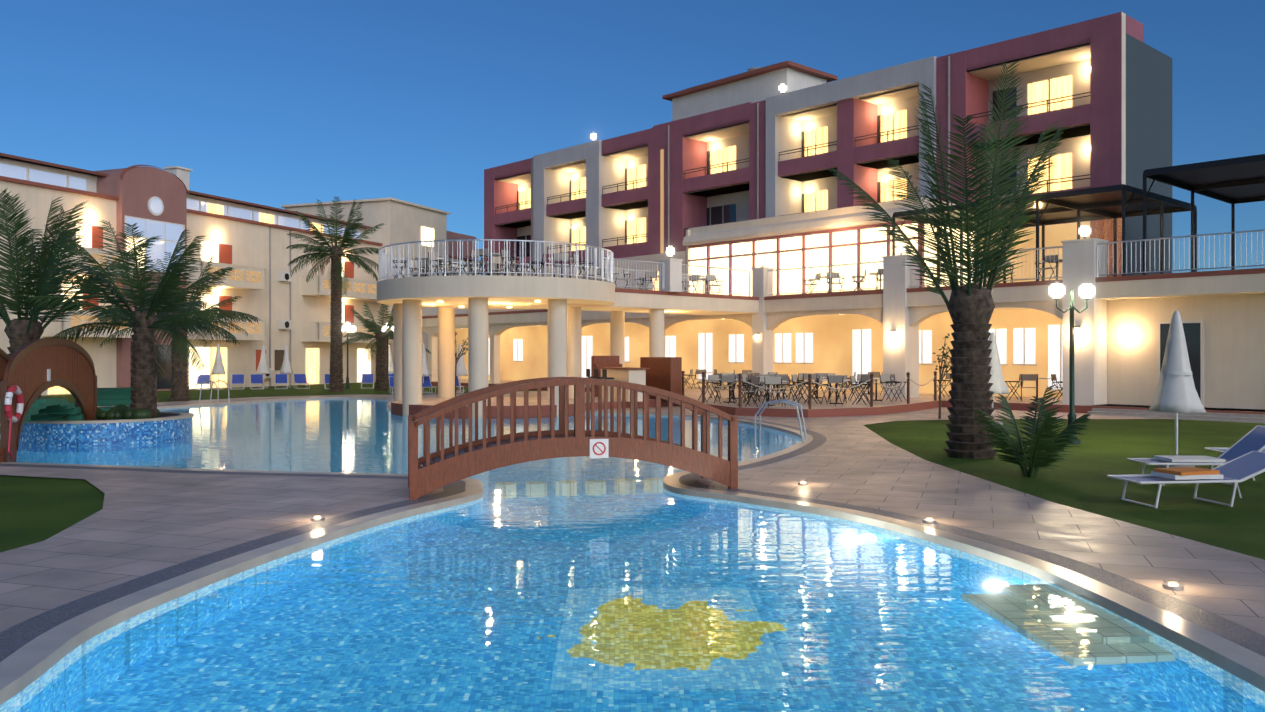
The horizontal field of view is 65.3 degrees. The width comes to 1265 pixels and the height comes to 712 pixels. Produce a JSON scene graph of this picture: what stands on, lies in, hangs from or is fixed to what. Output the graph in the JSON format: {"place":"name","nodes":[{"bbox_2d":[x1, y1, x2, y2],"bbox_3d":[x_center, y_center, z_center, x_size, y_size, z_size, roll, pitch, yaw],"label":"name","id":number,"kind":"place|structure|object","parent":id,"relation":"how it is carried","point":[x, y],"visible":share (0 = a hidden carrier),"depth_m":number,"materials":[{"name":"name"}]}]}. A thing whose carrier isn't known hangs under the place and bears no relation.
{"place":"outdoors","nodes":[
{"label":"outdoors","id":0,"kind":"place"},
{"bbox_2d":[0,188,160,397],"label":"palm","id":1,"kind":"object","parent":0,"point":[20,331],"visible":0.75,"depth_m":21.36,"materials":[{"name":"green plant"}]},
{"bbox_2d":[75,360,156,410],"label":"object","id":2,"kind":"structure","parent":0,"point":[114,397],"depth_m":23.43,"materials":[{"name":"green plant"}]},
{"bbox_2d":[0,399,1264,711],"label":"water","id":3,"kind":"structure","parent":0,"point":[586,585],"depth_m":6.78,"materials":[{"name":"blue liquid"}]},
{"bbox_2d":[0,396,1264,703],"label":"pool edge","id":4,"kind":"object","parent":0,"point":[34,648],"visible":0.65,"depth_m":7.93,"materials":[{"name":"beige stone"}]},
{"bbox_2d":[0,391,1264,635],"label":"paving","id":5,"kind":"structure","parent":0,"point":[140,523],"depth_m":10.65,"materials":[{"name":"beige stone"}]},
{"bbox_2d":[455,330,467,396],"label":"tree","id":6,"kind":"object","parent":5,"relation":"on","point":[458,358],"visible":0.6,"depth_m":40.36,"materials":[{"name":"brown plant"}]},
{"bbox_2d":[408,377,737,499],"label":"bridge","id":7,"kind":"structure","parent":5,"relation":"on","point":[440,467],"depth_m":12.44,"materials":[{"name":"brown wood"}]},
{"bbox_2d":[311,482,1183,590],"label":"ground lights","id":8,"kind":"object","parent":5,"relation":"on","point":[1173,586],"visible":1,"depth_m":10.12,"materials":[{"name":"silver metal"}]},
{"bbox_2d":[933,333,951,418],"bbox_3d":[8.646,0.554,27.317,0.532,2.373,1.496,0,0,-1],"label":"sapling","id":9,"kind":"object","parent":5,"relation":"on","point":[941,368],"visible":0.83,"depth_m":27.13,"materials":[{"name":"brown plant"}]},
{"bbox_2d":[0,382,1264,559],"bbox_3d":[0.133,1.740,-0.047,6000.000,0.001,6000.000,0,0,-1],"label":"ground","id":10,"kind":"structure","parent":0,"point":[33,510],"depth_m":13.47,"materials":[{"name":"green plant"}]},
{"bbox_2d":[0,338,96,461],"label":"arch bridge","id":11,"kind":"structure","parent":10,"relation":"on","point":[31,372],"depth_m":17.86,"materials":[{"name":"brown wood"}]},
{"bbox_2d":[89,252,247,401],"bbox_3d":[-17.523,-1.057,37.603,5.460,5.593,6.328,0,0,-1],"label":"palm tree","id":12,"kind":"object","parent":10,"relation":"on","point":[179,383],"visible":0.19,"depth_m":37.56,"materials":[{"name":"green plant"}]},
{"bbox_2d":[195,374,210,389],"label":"lounger","id":13,"kind":"object","parent":10,"relation":"on","point":[201,378],"visible":0.92,"depth_m":51.63,"materials":[{"name":"blue fabric"}]},
{"bbox_2d":[211,344,225,389],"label":"umbrella","id":14,"kind":"object","parent":10,"relation":"on","point":[218,368],"visible":1,"depth_m":51.08,"materials":[{"name":"fabric"}]},
{"bbox_2d":[230,374,244,389],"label":"lounger","id":15,"kind":"object","parent":10,"relation":"on","point":[237,378],"visible":1,"depth_m":52.13,"materials":[{"name":"blue fabric"}]},
{"bbox_2d":[0,153,481,394],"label":"building","id":16,"kind":"structure","parent":10,"relation":"on","point":[249,242],"depth_m":54.09,"materials":[{"name":"beige paint"}]},
{"bbox_2d":[250,374,263,388],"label":"lounger","id":17,"kind":"object","parent":10,"relation":"on","point":[256,378],"visible":1,"depth_m":52.43,"materials":[{"name":"blue fabric"}]},
{"bbox_2d":[257,345,269,387],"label":"umbrella","id":18,"kind":"object","parent":10,"relation":"on","point":[263,368],"visible":0.85,"depth_m":53.09,"materials":[{"name":"fabric"}]},
{"bbox_2d":[275,374,287,388],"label":"lounger","id":19,"kind":"object","parent":10,"relation":"on","point":[281,378],"visible":1,"depth_m":52.98,"materials":[{"name":"blue fabric"}]},
{"bbox_2d":[280,345,292,387],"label":"umbrella","id":20,"kind":"object","parent":10,"relation":"on","point":[286,367],"visible":1,"depth_m":53.80,"materials":[{"name":"fabric"}]},
{"bbox_2d":[293,374,309,388],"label":"lounger","id":21,"kind":"object","parent":10,"relation":"on","point":[300,379],"visible":1,"depth_m":53.16,"materials":[{"name":"blue fabric"}]},
{"bbox_2d":[324,374,329,388],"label":"lounger","id":22,"kind":"object","parent":10,"relation":"on","point":[326,378],"visible":0.5,"depth_m":52.76,"materials":[{"name":"blue fabric"}]},
{"bbox_2d":[287,197,385,391],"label":"tall palm","id":23,"kind":"object","parent":10,"relation":"on","point":[335,253],"visible":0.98,"depth_m":47.55,"materials":[{"name":"green plant"}]},
{"bbox_2d":[342,323,354,388],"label":"lamp post","id":24,"kind":"object","parent":10,"relation":"on","point":[348,327],"visible":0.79,"depth_m":52.23,"materials":[{"name":"green"}]},
{"bbox_2d":[361,374,373,388],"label":"lounger","id":25,"kind":"object","parent":10,"relation":"on","point":[367,378],"visible":1,"depth_m":53.71,"materials":[{"name":"blue fabric"}]},
{"bbox_2d":[342,303,430,390],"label":"tall palm","id":26,"kind":"object","parent":10,"relation":"on","point":[381,336],"visible":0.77,"depth_m":49.54,"materials":[{"name":"green plant"}]},
{"bbox_2d":[383,326,393,388],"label":"lamp post","id":27,"kind":"object","parent":10,"relation":"on","point":[388,357],"visible":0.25,"depth_m":52.76,"materials":[{"name":"green"}]},
{"bbox_2d":[389,346,393,372],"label":"umbrella","id":28,"kind":"object","parent":10,"relation":"on","point":[391,368],"visible":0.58,"depth_m":54.70,"materials":[{"name":"fabric"}]},
{"bbox_2d":[389,376,393,393],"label":"lounger","id":29,"kind":"object","parent":10,"relation":"on","point":[391,382],"visible":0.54,"depth_m":46.17,"materials":[{"name":"blue fabric"}]},
{"bbox_2d":[422,343,431,391],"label":"umbrella","id":30,"kind":"object","parent":10,"relation":"on","point":[426,371],"visible":0.71,"depth_m":46.74,"materials":[{"name":"fabric"}]},
{"bbox_2d":[422,376,435,393],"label":"lounger","id":31,"kind":"object","parent":10,"relation":"on","point":[426,383],"visible":0.6,"depth_m":46.82,"materials":[{"name":"blue fabric"}]},
{"bbox_2d":[456,376,463,392],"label":"lounger","id":32,"kind":"object","parent":10,"relation":"on","point":[457,382],"visible":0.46,"depth_m":47.52,"materials":[{"name":"blue fabric"}]},
{"bbox_2d":[456,344,467,391],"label":"umbrella","id":33,"kind":"object","parent":10,"relation":"on","point":[461,370],"visible":0.81,"depth_m":48.24,"materials":[{"name":"fabric"}]},
{"bbox_2d":[377,154,1264,422],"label":"hotel terraces","id":34,"kind":"object","parent":10,"relation":"on","point":[766,312],"visible":0.92,"depth_m":35.02,"materials":[{"name":"beige paint"}]},
{"bbox_2d":[484,12,1171,276],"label":"hotel","id":35,"kind":"structure","parent":10,"relation":"on","point":[780,139],"depth_m":45.97,"materials":[{"name":"grey"}]},
{"bbox_2d":[391,382,1264,445],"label":"platform edge","id":36,"kind":"object","parent":10,"relation":"on","point":[545,410],"visible":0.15,"depth_m":29.55,"materials":[{"name":"brown"}]},
{"bbox_2d":[392,379,1264,411],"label":"platform top","id":37,"kind":"structure","parent":36,"relation":"on","point":[693,393],"depth_m":33.05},
{"bbox_2d":[586,356,681,401],"bbox_3d":[-0.352,0.740,34.383,2.530,1.500,4.500,0,0,-22],"label":"pool bar","id":38,"kind":"object","parent":37,"relation":"on","point":[664,373],"visible":0.67,"depth_m":33.23,"materials":[{"name":"brown wood"}]},
{"bbox_2d":[393,248,1062,406],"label":"tables and chairs","id":39,"kind":"object","parent":37,"relation":"on","point":[773,379],"visible":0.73,"depth_m":32.27,"materials":[{"name":"black metal"}]},
{"bbox_2d":[682,371,936,408],"bbox_3d":[5.955,0.995,30.852,8.486,0.990,6.249,0,0,-1],"label":"rope barrier","id":40,"kind":"object","parent":37,"relation":"on","point":[810,380],"visible":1,"depth_m":28.81,"materials":[{"name":"fabric"}]},
{"bbox_2d":[829,61,1067,458],"bbox_3d":[5.812,-1.515,17.381,3.721,6.509,3.508,0,0,-38],"label":"palm","id":41,"kind":"object","parent":10,"relation":"on","point":[970,306],"visible":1,"depth_m":16.75,"materials":[{"name":"green plant"}]},
{"bbox_2d":[988,332,1009,424],"bbox_3d":[9.150,0.560,25.064,0.670,2.360,0.749,0,0,-18],"label":"umbrella","id":42,"kind":"object","parent":10,"relation":"on","point":[999,386],"visible":0.5,"depth_m":24.94,"materials":[{"name":"fabric"}]},
{"bbox_2d":[972,385,1090,477],"bbox_3d":[5.767,1.086,14.235,1.779,1.348,1.563,0,0,-38],"label":"palm","id":43,"kind":"object","parent":10,"relation":"on","point":[1037,458],"visible":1,"depth_m":14.17,"materials":[{"name":"green plant"}]},
{"bbox_2d":[1049,284,1094,444],"bbox_3d":[8.703,0.155,19.555,0.940,3.170,0.304,0,0,-11],"label":"lamp post","id":44,"kind":"object","parent":10,"relation":"on","point":[1056,291],"visible":0.88,"depth_m":19.52,"materials":[{"name":"green"}]},
{"bbox_2d":[1148,309,1206,467],"bbox_3d":[8.422,0.510,15.241,0.732,2.460,0.792,0,0,-1],"label":"umbrella","id":45,"kind":"object","parent":10,"relation":"on","point":[1176,392],"visible":0.79,"depth_m":15.14,"materials":[{"name":"fabric"}]},
{"bbox_2d":[1107,451,1264,507],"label":"lounger","id":46,"kind":"object","parent":10,"relation":"on","point":[1244,467],"visible":0.85,"depth_m":11.61,"materials":[{"name":"white"}]},
{"bbox_2d":[1151,455,1224,479],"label":"folded towels","id":47,"kind":"object","parent":46,"relation":"on","point":[1182,473],"visible":1,"depth_m":11.57,"materials":[{"name":"white fabric"}]},
{"bbox_2d":[1126,425,1264,485],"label":"lounger","id":48,"kind":"object","parent":10,"relation":"on","point":[1253,439],"visible":0.56,"depth_m":13.49,"materials":[{"name":"white"}]},
{"bbox_2d":[1204,447,1264,465],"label":"lounger","id":49,"kind":"object","parent":10,"relation":"on","point":[1221,450],"visible":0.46,"depth_m":15.29,"materials":[{"name":"white"}]},
{"bbox_2d":[0,0,1264,274],"label":"sky","id":50,"kind":"structure","parent":0,"point":[272,103],"materials":[{"name":"blue"}]},
{"label":"pool floor","id":51,"kind":"structure","parent":0,"visible":0},
{"bbox_2d":[19,404,193,446],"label":"island","id":52,"kind":"structure","parent":51,"relation":"on","point":[120,424],"depth_m":19.86,"materials":[{"name":"tile"}]},
{"bbox_2d":[25,220,263,416],"bbox_3d":[-10.444,-0.839,20.953,4.230,4.258,4.649,0,0,-37],"label":"palm tree","id":53,"kind":"object","parent":52,"relation":"on","point":[143,322],"visible":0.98,"depth_m":20.82,"materials":[{"name":"green plant"}]},
{"bbox_2d":[199,380,806,445],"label":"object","id":54,"kind":"object","parent":51,"relation":"on","point":[783,401],"visible":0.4,"depth_m":20.04,"materials":[{"name":"metal"}]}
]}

